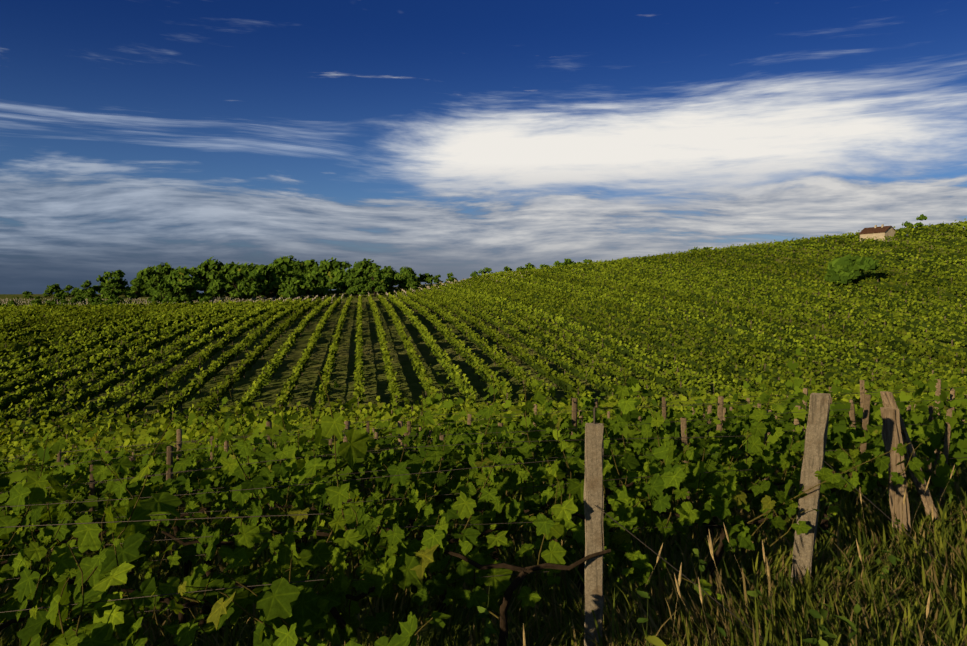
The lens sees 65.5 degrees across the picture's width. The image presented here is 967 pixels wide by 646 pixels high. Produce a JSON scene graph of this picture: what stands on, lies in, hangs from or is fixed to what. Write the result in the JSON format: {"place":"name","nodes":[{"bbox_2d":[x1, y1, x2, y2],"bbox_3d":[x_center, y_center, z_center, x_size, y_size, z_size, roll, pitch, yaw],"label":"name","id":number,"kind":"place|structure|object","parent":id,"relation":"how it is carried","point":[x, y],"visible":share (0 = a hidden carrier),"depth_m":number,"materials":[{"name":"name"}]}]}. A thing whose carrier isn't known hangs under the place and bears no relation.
{"place":"outdoors","nodes":[
{"label":"outdoors","id":0,"kind":"place"},
{"bbox_2d":[0,445,966,645],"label":"grass","id":1,"kind":"structure","parent":0,"point":[917,574],"depth_m":5.10,"materials":[{"name":"green plant"}]},
{"bbox_2d":[0,228,966,645],"bbox_3d":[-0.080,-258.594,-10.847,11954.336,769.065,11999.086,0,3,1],"label":"ground","id":2,"kind":"structure","parent":0,"point":[408,380],"depth_m":66.40,"materials":[{"name":"brown soil"}]},
{"bbox_2d":[0,255,421,310],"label":"tree grove","id":3,"kind":"object","parent":2,"relation":"on","point":[222,285],"materials":[{"name":"green plant"}]},
{"bbox_2d":[1,271,527,305],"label":"young vine stakes","id":4,"kind":"object","parent":2,"relation":"on","point":[28,300],"visible":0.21,"depth_m":205.99,"materials":[{"name":"brown wood"}]},
{"bbox_2d":[0,273,541,306],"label":"young vine leaves","id":5,"kind":"object","parent":2,"relation":"on","point":[260,298],"visible":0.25,"depth_m":207.81,"materials":[{"name":"green plant"}]},
{"bbox_2d":[0,372,610,645],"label":"vine rows","id":6,"kind":"object","parent":2,"relation":"on","point":[302,609],"depth_m":3.98,"materials":[{"name":"green plant"}]},
{"bbox_2d":[0,358,930,636],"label":"vine rows","id":7,"kind":"object","parent":2,"relation":"on","point":[623,501],"depth_m":5.46,"materials":[{"name":"green plant"}]},
{"bbox_2d":[0,218,966,427],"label":"vine rows","id":8,"kind":"object","parent":2,"relation":"on","point":[262,378],"depth_m":84.96,"materials":[{"name":"green plant"}]},
{"bbox_2d":[0,387,966,641],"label":"trellis wires","id":9,"kind":"object","parent":2,"relation":"on","point":[636,406],"visible":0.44,"depth_m":5.32,"materials":[{"name":"grey metal"}]},
{"bbox_2d":[0,227,966,421],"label":"vine posts","id":10,"kind":"object","parent":2,"relation":"on","point":[487,338],"visible":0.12,"depth_m":77.67,"materials":[{"name":"brown wood"}]},
{"bbox_2d":[0,380,966,476],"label":"vine rows","id":11,"kind":"object","parent":2,"relation":"on","point":[137,442],"depth_m":38.89,"materials":[{"name":"green plant"}]},
{"bbox_2d":[6,379,964,557],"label":"vine stakes","id":12,"kind":"object","parent":2,"relation":"on","point":[864,403],"visible":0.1,"depth_m":9.00,"materials":[{"name":"brown wood"}]},
{"bbox_2d":[0,335,966,534],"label":"vine leaves","id":13,"kind":"object","parent":12,"relation":"on","point":[841,431],"visible":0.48,"depth_m":8.72,"materials":[{"name":"green plant"}]},
{"bbox_2d":[418,246,709,283],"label":"skyline trees","id":14,"kind":"object","parent":2,"relation":"on","point":[475,273],"materials":[{"name":"green plant"}]},
{"bbox_2d":[584,423,603,645],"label":"wooden post","id":15,"kind":"object","parent":2,"relation":"on","point":[593,493],"visible":0.96,"depth_m":4.10,"materials":[{"name":"wood"}]},
{"bbox_2d":[475,476,955,645],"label":"weeds","id":16,"kind":"object","parent":2,"relation":"on","point":[654,640],"depth_m":3.63,"materials":[{"name":"green plant"}]},
{"bbox_2d":[523,465,954,645],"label":"grass seed heads","id":17,"kind":"object","parent":2,"relation":"on","point":[767,572],"depth_m":4.19,"materials":[{"name":"brown grass"}]},
{"bbox_2d":[791,393,830,589],"bbox_3d":[2.283,1.268,5.291,0.335,1.535,0.175,-1,3,-19],"label":"wooden post","id":18,"kind":"object","parent":2,"relation":"on","point":[815,445],"visible":0.83,"depth_m":5.24,"materials":[{"name":"wood"}]},
{"bbox_2d":[824,254,879,288],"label":"walnut tree","id":19,"kind":"object","parent":2,"relation":"on","point":[846,269],"depth_m":111.86,"materials":[{"name":"green plant"}]},
{"bbox_2d":[859,224,896,243],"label":"farmhouse","id":20,"kind":"object","parent":2,"relation":"on","point":[881,232],"visible":0.71,"depth_m":150.88,"materials":[{"name":"stone"}]},
{"bbox_2d":[880,407,910,533],"bbox_3d":[3.568,1.386,6.510,0.307,1.305,0.158,0,3,1],"label":"wooden post","id":21,"kind":"object","parent":2,"relation":"on","point":[891,433],"visible":0.58,"depth_m":6.46,"materials":[{"name":"wood"}]},
{"bbox_2d":[880,391,938,522],"bbox_3d":[3.883,1.319,6.759,0.863,1.442,0.114,-1,3,-21],"label":"wooden post","id":22,"kind":"object","parent":2,"relation":"on","point":[888,399],"visible":0.42,"depth_m":6.71,"materials":[{"name":"wood"}]},
{"bbox_2d":[900,214,927,230],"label":"trees","id":23,"kind":"object","parent":2,"relation":"on","point":[921,217],"depth_m":153.73,"materials":[{"name":"green plant"}]},
{"bbox_2d":[0,0,966,293],"label":"sky","id":24,"kind":"structure","parent":0,"point":[461,138],"materials":[{"name":"blue"}]}
]}

